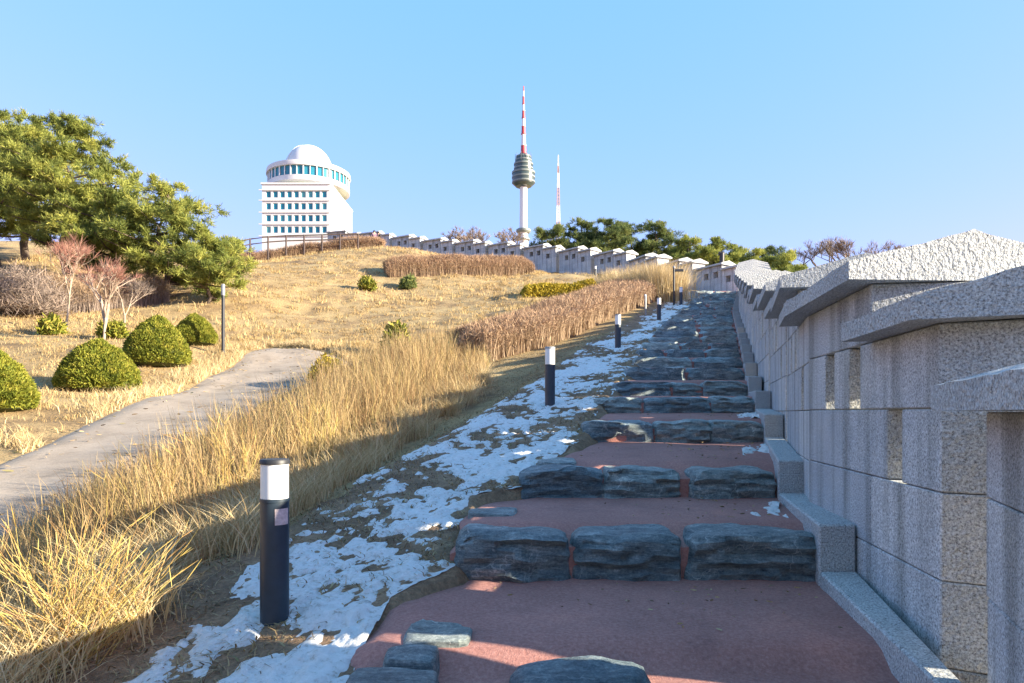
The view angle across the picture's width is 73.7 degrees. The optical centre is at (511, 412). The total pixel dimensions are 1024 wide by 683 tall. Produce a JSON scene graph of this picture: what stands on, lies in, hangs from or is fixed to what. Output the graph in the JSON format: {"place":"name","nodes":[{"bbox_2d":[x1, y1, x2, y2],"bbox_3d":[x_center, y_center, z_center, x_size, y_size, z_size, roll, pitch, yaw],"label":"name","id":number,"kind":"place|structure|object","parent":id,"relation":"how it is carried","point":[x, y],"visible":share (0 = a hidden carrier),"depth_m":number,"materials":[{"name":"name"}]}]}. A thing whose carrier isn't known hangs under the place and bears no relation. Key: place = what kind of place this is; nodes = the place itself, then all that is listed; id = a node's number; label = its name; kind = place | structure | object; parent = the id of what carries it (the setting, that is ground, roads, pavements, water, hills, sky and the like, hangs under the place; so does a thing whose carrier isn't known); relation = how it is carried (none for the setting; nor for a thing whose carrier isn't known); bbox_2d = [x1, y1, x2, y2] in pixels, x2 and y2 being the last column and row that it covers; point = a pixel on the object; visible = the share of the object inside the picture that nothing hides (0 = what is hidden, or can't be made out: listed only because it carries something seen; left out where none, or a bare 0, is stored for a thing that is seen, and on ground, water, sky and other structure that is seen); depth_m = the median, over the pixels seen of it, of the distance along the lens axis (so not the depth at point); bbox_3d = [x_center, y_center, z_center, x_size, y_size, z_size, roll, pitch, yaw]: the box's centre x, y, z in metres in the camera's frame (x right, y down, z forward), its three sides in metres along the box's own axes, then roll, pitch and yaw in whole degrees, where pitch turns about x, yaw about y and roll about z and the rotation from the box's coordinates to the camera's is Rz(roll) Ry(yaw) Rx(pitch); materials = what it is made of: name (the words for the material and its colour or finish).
{"place":"outdoors","nodes":[
{"label":"outdoors","id":0,"kind":"place"},
{"bbox_2d":[0,348,344,536],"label":"path","id":1,"kind":"structure","parent":0,"point":[42,463],"depth_m":13.77,"materials":[{"name":"concrete"}]},
{"bbox_2d":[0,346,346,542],"bbox_3d":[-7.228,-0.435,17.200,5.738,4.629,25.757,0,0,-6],"label":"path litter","id":2,"kind":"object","parent":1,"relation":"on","point":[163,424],"visible":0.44,"depth_m":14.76,"materials":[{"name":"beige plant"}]},
{"bbox_2d":[0,241,697,682],"bbox_3d":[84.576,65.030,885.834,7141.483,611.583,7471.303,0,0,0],"label":"ground","id":3,"kind":"structure","parent":0,"point":[452,577],"depth_m":15.42,"materials":[{"name":"plant"}]},
{"bbox_2d":[0,349,41,412],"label":"ball shrub","id":4,"kind":"object","parent":3,"relation":"on","point":[19,391],"visible":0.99,"depth_m":15.34,"materials":[{"name":"green plant"}]},
{"bbox_2d":[0,116,75,260],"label":"pine tree","id":5,"kind":"object","parent":3,"relation":"on","point":[24,251],"visible":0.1,"depth_m":46.61,"materials":[{"name":"green plant"}]},
{"bbox_2d":[0,258,79,318],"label":"shrub","id":6,"kind":"object","parent":3,"relation":"on","point":[19,294],"visible":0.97,"depth_m":32.37,"materials":[{"name":"brown plant"}]},
{"bbox_2d":[0,107,91,266],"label":"pine tree","id":7,"kind":"object","parent":3,"relation":"on","point":[5,227],"visible":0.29,"depth_m":44.00,"materials":[{"name":"green plant"}]},
{"bbox_2d":[34,311,70,335],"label":"shrub","id":8,"kind":"object","parent":3,"relation":"on","point":[53,324],"visible":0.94,"depth_m":28.73,"materials":[{"name":"green plant"}]},
{"bbox_2d":[31,228,100,330],"bbox_3d":[-19.350,-5.742,30.036,4.258,4.725,2.425,0,0,40],"label":"bare tree","id":9,"kind":"object","parent":3,"relation":"on","point":[71,250],"visible":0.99,"depth_m":29.82,"materials":[{"name":"brown plant"}]},
{"bbox_2d":[0,109,153,277],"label":"pine tree","id":10,"kind":"object","parent":3,"relation":"on","point":[48,160],"visible":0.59,"depth_m":40.46,"materials":[{"name":"green plant"}]},
{"bbox_2d":[18,268,174,312],"bbox_3d":[-22.654,-6.643,36.259,8.558,3.335,4.020,0,0,-36],"label":"hedge","id":11,"kind":"object","parent":3,"relation":"on","point":[85,300],"visible":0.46,"depth_m":36.22,"materials":[{"name":"plant"}]},
{"bbox_2d":[51,337,142,391],"bbox_3d":[-12.118,-1.403,20.003,2.348,1.625,2.330,0,0,0],"label":"ball shrub","id":12,"kind":"object","parent":3,"relation":"on","point":[95,364],"visible":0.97,"depth_m":19.29,"materials":[{"name":"green plant"}]},
{"bbox_2d":[0,491,208,681],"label":"grass clump","id":13,"kind":"object","parent":3,"relation":"on","point":[55,582],"visible":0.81,"depth_m":3.74,"materials":[{"name":"plant"}]},
{"bbox_2d":[73,256,143,338],"bbox_3d":[-16.042,-4.461,27.261,3.429,3.416,2.432,0,0,38],"label":"bare tree","id":14,"kind":"object","parent":3,"relation":"on","point":[115,277],"visible":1,"depth_m":26.81,"materials":[{"name":"brown plant"}]},
{"bbox_2d":[32,155,186,280],"bbox_3d":[-23.335,-11.019,40.208,7.468,8.025,8.432,0,0,0],"label":"pine tree","id":15,"kind":"object","parent":3,"relation":"on","point":[107,199],"visible":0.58,"depth_m":38.73,"materials":[{"name":"green plant"}]},
{"bbox_2d":[95,318,130,338],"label":"shrub","id":16,"kind":"object","parent":3,"relation":"on","point":[115,329],"visible":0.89,"depth_m":27.38,"materials":[{"name":"green plant"}]},
{"bbox_2d":[90,259,157,326],"bbox_3d":[-16.316,-4.838,28.919,1.321,3.300,2.520,0,0,45],"label":"bare tree","id":17,"kind":"object","parent":3,"relation":"on","point":[139,289],"visible":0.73,"depth_m":29.07,"materials":[{"name":"brown plant"}]},
{"bbox_2d":[88,435,212,538],"bbox_3d":[-3.667,0.794,6.947,1.120,1.146,1.164,0,0,0],"label":"clump","id":18,"kind":"object","parent":3,"relation":"on","point":[169,488],"visible":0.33,"depth_m":6.93,"materials":[{"name":"plant"}]},
{"bbox_2d":[71,173,230,290],"bbox_3d":[-19.752,-9.993,39.266,8.475,7.292,6.758,0,0,0],"label":"pine tree","id":19,"kind":"object","parent":3,"relation":"on","point":[138,251],"visible":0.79,"depth_m":37.81,"materials":[{"name":"green plant"}]},
{"bbox_2d":[121,313,192,366],"bbox_3d":[-12.473,-2.537,24.008,2.292,1.898,2.341,0,0,0],"label":"ball shrub","id":20,"kind":"object","parent":3,"relation":"on","point":[156,340],"visible":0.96,"depth_m":23.31,"materials":[{"name":"green plant"}]},
{"bbox_2d":[0,337,375,453],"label":"path edge grass","id":21,"kind":"structure","parent":3,"relation":"on","point":[125,398],"depth_m":20.55,"materials":[{"name":"plant"}]},
{"bbox_2d":[174,312,218,345],"bbox_3d":[-12.991,-3.417,28.012,1.834,1.409,1.841,0,0,0],"label":"ball shrub","id":22,"kind":"object","parent":3,"relation":"on","point":[195,328],"visible":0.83,"depth_m":27.48,"materials":[{"name":"green plant"}]},
{"bbox_2d":[142,219,259,303],"bbox_3d":[-16.266,-8.106,37.339,5.746,4.605,6.178,0,0,0],"label":"pine tree","id":23,"kind":"object","parent":3,"relation":"on","point":[224,250],"visible":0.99,"depth_m":36.59,"materials":[{"name":"green plant"}]},
{"bbox_2d":[160,405,268,513],"bbox_3d":[-3.004,0.545,7.096,1.171,1.332,1.116,0,0,-32],"label":"clump","id":24,"kind":"object","parent":3,"relation":"on","point":[227,469],"visible":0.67,"depth_m":7.18,"materials":[{"name":"plant"}]},
{"bbox_2d":[0,319,492,614],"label":"tall grass","id":25,"kind":"structure","parent":3,"relation":"on","point":[372,386],"depth_m":9.18,"materials":[{"name":"plant"}]},
{"bbox_2d":[0,350,500,682],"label":"straw tufts","id":26,"kind":"object","parent":3,"relation":"on","point":[11,654],"visible":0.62,"depth_m":4.99,"materials":[{"name":"plant"}]},
{"bbox_2d":[259,458,289,625],"bbox_3d":[-1.415,0.879,4.070,0.174,1.204,0.174,0,0,0],"label":"bollard light","id":27,"kind":"object","parent":3,"relation":"on","point":[274,499],"visible":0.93,"depth_m":4.00,"materials":[{"name":"black paint"}]},
{"bbox_2d":[244,233,358,260],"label":"rail fence","id":28,"kind":"object","parent":3,"relation":"on","point":[303,240],"visible":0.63,"depth_m":60.14,"materials":[{"name":"brown wood"}]},
{"bbox_2d":[259,145,352,251],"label":"science building","id":29,"kind":"structure","parent":3,"relation":"on","point":[305,190],"depth_m":210.25,"materials":[{"name":"paint"}]},
{"bbox_2d":[0,244,612,672],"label":"dry lawn","id":30,"kind":"structure","parent":3,"relation":"on","point":[270,328],"depth_m":34.59,"materials":[{"name":"plant"}]},
{"bbox_2d":[229,234,386,261],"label":"hedge","id":31,"kind":"object","parent":3,"relation":"on","point":[364,241],"visible":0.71,"depth_m":61.58,"materials":[{"name":"plant"}]},
{"bbox_2d":[271,382,354,486],"bbox_3d":[-2.443,0.277,8.553,1.037,1.446,1.217,0,0,0],"label":"clump","id":32,"kind":"object","parent":3,"relation":"on","point":[310,430],"visible":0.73,"depth_m":8.53,"materials":[{"name":"plant"}]},
{"bbox_2d":[305,352,346,382],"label":"shrub","id":33,"kind":"object","parent":3,"relation":"on","point":[326,358],"visible":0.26,"depth_m":21.54,"materials":[{"name":"green plant"}]},
{"bbox_2d":[379,318,411,351],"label":"shrub","id":34,"kind":"object","parent":3,"relation":"on","point":[392,326],"visible":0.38,"depth_m":27.75,"materials":[{"name":"green plant"}]},
{"bbox_2d":[123,292,689,682],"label":"snow","id":35,"kind":"structure","parent":3,"relation":"on","point":[310,660],"depth_m":4.85,"materials":[{"name":"snow"}]},
{"bbox_2d":[545,347,554,405],"bbox_3d":[0.623,-0.467,11.200,0.174,1.213,0.174,0,0,0],"label":"bollard light","id":36,"kind":"object","parent":35,"relation":"on","point":[549,376],"visible":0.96,"depth_m":11.13,"materials":[{"name":"blue paint"}]},
{"bbox_2d":[390,234,427,250],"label":"wall merlon","id":37,"kind":"object","parent":3,"relation":"on","point":[410,241],"depth_m":69.61,"materials":[{"name":"stone"}]},
{"bbox_2d":[421,237,458,255],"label":"wall merlon","id":38,"kind":"object","parent":3,"relation":"on","point":[445,245],"depth_m":67.62,"materials":[{"name":"stone"}]},
{"bbox_2d":[379,252,536,277],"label":"hedge","id":39,"kind":"object","parent":3,"relation":"on","point":[443,264],"visible":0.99,"depth_m":51.53,"materials":[{"name":"plant"}]},
{"bbox_2d":[453,239,492,255],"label":"wall merlon","id":40,"kind":"object","parent":3,"relation":"on","point":[473,247],"depth_m":65.53,"materials":[{"name":"stone"}]},
{"bbox_2d":[486,241,527,257],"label":"wall merlon","id":41,"kind":"object","parent":3,"relation":"on","point":[512,248],"depth_m":63.36,"materials":[{"name":"stone"}]},
{"bbox_2d":[512,86,534,244],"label":"communication tower","id":42,"kind":"structure","parent":3,"relation":"on","point":[523,176],"depth_m":1033.90,"materials":[{"name":"white concrete"}]},
{"bbox_2d":[521,243,564,272],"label":"wall merlon","id":43,"kind":"object","parent":3,"relation":"on","point":[544,256],"depth_m":60.88,"materials":[{"name":"stone"}]},
{"bbox_2d":[442,277,658,361],"bbox_3d":[2.644,-4.380,28.830,3.903,6.137,19.810,0,0,26],"label":"hedge","id":44,"kind":"object","parent":3,"relation":"on","point":[550,321],"visible":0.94,"depth_m":23.68,"materials":[{"name":"plant"}]},
{"bbox_2d":[528,223,574,248],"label":"pine tree","id":45,"kind":"object","parent":3,"relation":"on","point":[556,231],"visible":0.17,"depth_m":73.25,"materials":[{"name":"green plant"}]},
{"bbox_2d":[519,278,596,296],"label":"hedge","id":46,"kind":"object","parent":3,"relation":"on","point":[541,288],"visible":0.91,"depth_m":41.70,"materials":[{"name":"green plant"}]},
{"bbox_2d":[557,245,601,274],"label":"wall merlon","id":47,"kind":"object","parent":3,"relation":"on","point":[577,260],"depth_m":58.25,"materials":[{"name":"stone"}]},
{"bbox_2d":[550,217,617,250],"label":"pine tree","id":48,"kind":"object","parent":3,"relation":"on","point":[589,230],"visible":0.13,"depth_m":75.12,"materials":[{"name":"green plant"}]},
{"bbox_2d":[573,217,639,252],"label":"pine tree","id":49,"kind":"object","parent":3,"relation":"on","point":[617,230],"visible":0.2,"depth_m":72.79,"materials":[{"name":"green plant"}]},
{"bbox_2d":[592,248,637,274],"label":"wall merlon","id":50,"kind":"object","parent":3,"relation":"on","point":[609,259],"depth_m":55.33,"materials":[{"name":"stone"}]},
{"bbox_2d":[604,218,663,256],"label":"pine tree","id":51,"kind":"object","parent":3,"relation":"on","point":[641,251],"visible":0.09,"depth_m":77.38,"materials":[{"name":"green plant"}]},
{"bbox_2d":[592,260,701,296],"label":"plume grass","id":52,"kind":"structure","parent":3,"relation":"on","point":[634,275],"depth_m":37.48,"materials":[{"name":"plant"}]},
{"bbox_2d":[626,253,671,271],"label":"wall merlon","id":53,"kind":"object","parent":3,"relation":"on","point":[652,257],"depth_m":51.87,"materials":[{"name":"stone"}]},
{"bbox_2d":[632,218,694,260],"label":"pine tree","id":54,"kind":"object","parent":3,"relation":"on","point":[654,242],"visible":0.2,"depth_m":75.30,"materials":[{"name":"green plant"}]},
{"bbox_2d":[624,257,721,302],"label":"plume grass","id":55,"kind":"structure","parent":3,"relation":"on","point":[663,290],"depth_m":36.13,"materials":[{"name":"plant"}]},
{"bbox_2d":[661,257,708,289],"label":"wall merlon","id":56,"kind":"object","parent":3,"relation":"on","point":[698,263],"depth_m":47.28,"materials":[{"name":"stone"}]},
{"bbox_2d":[663,233,715,265],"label":"pine tree","id":57,"kind":"object","parent":3,"relation":"on","point":[679,249],"visible":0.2,"depth_m":71.93,"materials":[{"name":"green plant"}]},
{"bbox_2d":[677,235,736,265],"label":"pine tree","id":58,"kind":"object","parent":3,"relation":"on","point":[710,251],"visible":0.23,"depth_m":66.95,"materials":[{"name":"green plant"}]},
{"bbox_2d":[693,261,738,290],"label":"wall merlon","id":59,"kind":"object","parent":3,"relation":"on","point":[722,280],"depth_m":45.08,"materials":[{"name":"stone"}]},
{"bbox_2d":[734,247,777,266],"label":"pine tree","id":60,"kind":"object","parent":3,"relation":"on","point":[758,252],"visible":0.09,"depth_m":61.77,"materials":[{"name":"green plant"}]},
{"bbox_2d":[742,270,780,352],"bbox_3d":[6.739,-1.760,17.437,1.577,3.733,2.798,0,0,17],"label":"wall merlon","id":61,"kind":"object","parent":3,"relation":"on","point":[751,308],"depth_m":17.30,"materials":[{"name":"stone"}]},
{"bbox_2d":[748,273,789,390],"bbox_3d":[5.114,-0.641,12.174,1.577,3.729,2.798,0,0,16],"label":"wall merlon","id":62,"kind":"object","parent":3,"relation":"on","point":[763,342],"depth_m":12.03,"materials":[{"name":"stone"}]},
{"bbox_2d":[745,270,792,375],"bbox_3d":[5.912,-1.195,14.804,1.578,3.730,2.798,0,0,17],"label":"wall merlon","id":63,"kind":"object","parent":3,"relation":"on","point":[749,283],"depth_m":14.67,"materials":[{"name":"stone"}]},
{"bbox_2d":[755,409,783,441],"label":"kerb block","id":64,"kind":"structure","parent":3,"relation":"on","point":[772,422],"depth_m":8.67,"materials":[{"name":"stone"}]},
{"bbox_2d":[757,279,787,440],"bbox_3d":[4.339,-0.134,9.527,1.577,3.730,2.799,0,0,16],"label":"wall merlon","id":65,"kind":"object","parent":3,"relation":"on","point":[778,362],"depth_m":9.45,"materials":[{"name":"stone"}]},
{"bbox_2d":[768,249,808,271],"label":"pine tree","id":66,"kind":"object","parent":3,"relation":"on","point":[782,262],"visible":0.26,"depth_m":58.71,"materials":[{"name":"green plant"}]},
{"bbox_2d":[770,253,872,498],"bbox_3d":[3.515,0.305,6.876,1.579,3.729,2.799,0,0,18],"label":"wall merlon","id":67,"kind":"object","parent":3,"relation":"on","point":[790,286],"depth_m":6.72,"materials":[{"name":"stone"}]},
{"bbox_2d":[825,235,854,259],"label":"bare tree","id":68,"kind":"object","parent":3,"relation":"on","point":[838,248],"visible":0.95,"depth_m":90.90,"materials":[{"name":"brown plant"}]},
{"bbox_2d":[784,229,1023,682],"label":"wall merlon","id":69,"kind":"object","parent":3,"relation":"on","point":[897,472],"depth_m":3.81,"materials":[{"name":"stone"}]},
{"bbox_2d":[931,363,1023,682],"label":"wall merlon","id":70,"kind":"object","parent":3,"relation":"on","point":[1001,389],"depth_m":2.62,"materials":[{"name":"stone"}]},
{"bbox_2d":[0,0,1023,268],"label":"sky","id":71,"kind":"structure","parent":0,"point":[751,124],"materials":[{"name":"blue"}]},
{"bbox_2d":[351,291,898,682],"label":"stair path","id":72,"kind":"structure","parent":0,"point":[761,640],"depth_m":4.01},
{"bbox_2d":[348,663,439,682],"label":"flat stone","id":73,"kind":"object","parent":72,"relation":"on","point":[390,673],"visible":1,"depth_m":3.11,"materials":[{"name":"stone"}]},
{"bbox_2d":[385,649,438,670],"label":"flat stone","id":74,"kind":"object","parent":72,"relation":"on","point":[427,659],"visible":0.54,"depth_m":3.34,"materials":[{"name":"stone"}]},
{"bbox_2d":[402,614,471,649],"bbox_3d":[-0.398,1.230,3.732,0.389,0.155,0.475,0,0,0],"label":"flat stone","id":75,"kind":"object","parent":72,"relation":"on","point":[428,632],"visible":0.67,"depth_m":3.60,"materials":[{"name":"stone"}]},
{"bbox_2d":[470,507,515,517],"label":"flat stone","id":76,"kind":"object","parent":72,"relation":"on","point":[479,511],"visible":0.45,"depth_m":5.52,"materials":[{"name":"stone"}]},
{"bbox_2d":[458,526,571,581],"bbox_3d":[-0.002,1.062,4.878,0.855,0.503,0.496,0,0,0],"label":"step stone","id":77,"kind":"object","parent":72,"relation":"on","point":[504,554],"visible":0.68,"depth_m":4.70,"materials":[{"name":"stone"}]},
{"bbox_2d":[537,457,577,465],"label":"flat stone","id":78,"kind":"object","parent":72,"relation":"on","point":[546,461],"visible":0.54,"depth_m":6.91,"materials":[{"name":"stone"}]},
{"bbox_2d":[517,465,604,498],"bbox_3d":[0.465,0.750,6.740,0.866,0.452,0.632,0,0,0],"label":"step stone","id":79,"kind":"object","parent":72,"relation":"on","point":[562,481],"visible":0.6,"depth_m":6.48,"materials":[{"name":"stone"}]},
{"bbox_2d":[509,657,655,682],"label":"step stone","id":80,"kind":"object","parent":72,"relation":"on","point":[585,670],"visible":1,"depth_m":3.17,"materials":[{"name":"stone"}]},
{"bbox_2d":[582,419,654,442],"bbox_3d":[1.367,0.323,9.048,1.004,0.458,0.650,0,0,0],"label":"step stone","id":81,"kind":"object","parent":72,"relation":"on","point":[627,430],"visible":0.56,"depth_m":8.78,"materials":[{"name":"stone"}]},
{"bbox_2d":[594,395,642,413],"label":"step stone","id":82,"kind":"object","parent":72,"relation":"on","point":[629,404],"visible":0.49,"depth_m":10.76,"materials":[{"name":"stone"}]},
{"bbox_2d":[571,526,685,581],"bbox_3d":[0.797,1.068,4.915,0.852,0.442,0.591,0,0,0],"label":"step stone","id":83,"kind":"object","parent":72,"relation":"on","point":[620,554],"visible":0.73,"depth_m":4.69,"materials":[{"name":"stone"}]},
{"bbox_2d":[612,381,673,395],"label":"step stone","id":84,"kind":"object","parent":72,"relation":"on","point":[659,388],"visible":0.57,"depth_m":12.25,"materials":[{"name":"stone"}]},
{"bbox_2d":[603,465,685,498],"bbox_3d":[1.260,0.754,6.727,0.843,0.442,0.629,0,0,0],"label":"step stone","id":85,"kind":"object","parent":72,"relation":"on","point":[634,482],"visible":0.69,"depth_m":6.49,"materials":[{"name":"stone"}]},
{"bbox_2d":[624,366,686,379],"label":"step stone","id":86,"kind":"object","parent":72,"relation":"on","point":[652,373],"visible":0.53,"depth_m":14.00,"materials":[{"name":"stone"}]},
{"bbox_2d":[632,356,691,367],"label":"step stone","id":87,"kind":"object","parent":72,"relation":"on","point":[654,361],"visible":0.48,"depth_m":15.60,"materials":[{"name":"stone"}]},
{"bbox_2d":[494,413,842,630],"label":"fallen leaves","id":88,"kind":"object","parent":72,"relation":"on","point":[698,518],"visible":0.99,"depth_m":4.48,"materials":[{"name":"brown plant"}]},
{"bbox_2d":[648,336,699,342],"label":"step stone","id":89,"kind":"object","parent":72,"relation":"on","point":[695,339],"visible":0.48,"depth_m":20.30,"materials":[{"name":"stone"}]},
{"bbox_2d":[641,395,711,412],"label":"step stone","id":90,"kind":"object","parent":72,"relation":"on","point":[674,404],"visible":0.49,"depth_m":10.75,"materials":[{"name":"stone"}]},
{"bbox_2d":[652,419,711,442],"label":"step stone","id":91,"kind":"object","parent":72,"relation":"on","point":[677,430],"visible":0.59,"depth_m":8.78,"materials":[{"name":"stone"}]},
{"bbox_2d":[665,349,704,357],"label":"step stone","id":92,"kind":"object","parent":72,"relation":"on","point":[694,353],"visible":0.44,"depth_m":17.18,"materials":[{"name":"stone"}]},
{"bbox_2d":[670,382,701,395],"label":"step stone","id":93,"kind":"object","parent":72,"relation":"on","point":[688,388],"visible":0.48,"depth_m":12.28,"materials":[{"name":"stone"}]},
{"bbox_2d":[686,367,744,379],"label":"step stone","id":94,"kind":"object","parent":72,"relation":"on","point":[715,373],"visible":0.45,"depth_m":14.00,"materials":[{"name":"stone"}]},
{"bbox_2d":[691,357,742,367],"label":"step stone","id":95,"kind":"object","parent":72,"relation":"on","point":[706,362],"visible":0.42,"depth_m":15.59,"materials":[{"name":"stone"}]},
{"bbox_2d":[704,349,740,357],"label":"step stone","id":96,"kind":"object","parent":72,"relation":"on","point":[727,353],"visible":0.45,"depth_m":17.22,"materials":[{"name":"stone"}]},
{"bbox_2d":[699,381,747,395],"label":"step stone","id":97,"kind":"object","parent":72,"relation":"on","point":[733,388],"visible":0.54,"depth_m":12.22,"materials":[{"name":"stone"}]},
{"bbox_2d":[685,466,776,498],"bbox_3d":[2.112,0.745,6.692,0.937,0.447,0.566,0,0,0],"label":"step stone","id":98,"kind":"object","parent":72,"relation":"on","point":[720,482],"visible":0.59,"depth_m":6.47,"materials":[{"name":"stone"}]},
{"bbox_2d":[708,396,754,412],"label":"step stone","id":99,"kind":"object","parent":72,"relation":"on","point":[729,404],"visible":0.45,"depth_m":10.72,"materials":[{"name":"stone"}]},
{"bbox_2d":[703,419,763,442],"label":"step stone","id":100,"kind":"object","parent":72,"relation":"on","point":[740,431],"visible":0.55,"depth_m":8.77,"materials":[{"name":"stone"}]},
{"bbox_2d":[680,521,815,582],"bbox_3d":[1.670,1.065,4.900,0.945,0.520,0.585,0,0,0],"label":"step stone","id":101,"kind":"object","parent":72,"relation":"on","point":[721,552],"visible":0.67,"depth_m":4.68,"materials":[{"name":"stone"}]},
{"bbox_2d":[748,391,770,410],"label":"kerb block","id":102,"kind":"structure","parent":72,"relation":"on","point":[762,399],"depth_m":10.63,"materials":[{"name":"stone"}]},
{"bbox_2d":[764,437,802,499],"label":"kerb block","id":103,"kind":"structure","parent":72,"relation":"on","point":[786,458],"depth_m":6.38,"materials":[{"name":"stone"}]},
{"bbox_2d":[779,493,854,585],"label":"kerb block","id":104,"kind":"structure","parent":72,"relation":"on","point":[833,534],"depth_m":4.58,"materials":[{"name":"stone"}]},
{"bbox_2d":[820,572,960,682],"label":"kerb block","id":105,"kind":"structure","parent":72,"relation":"on","point":[910,655],"depth_m":3.54,"materials":[{"name":"stone"}]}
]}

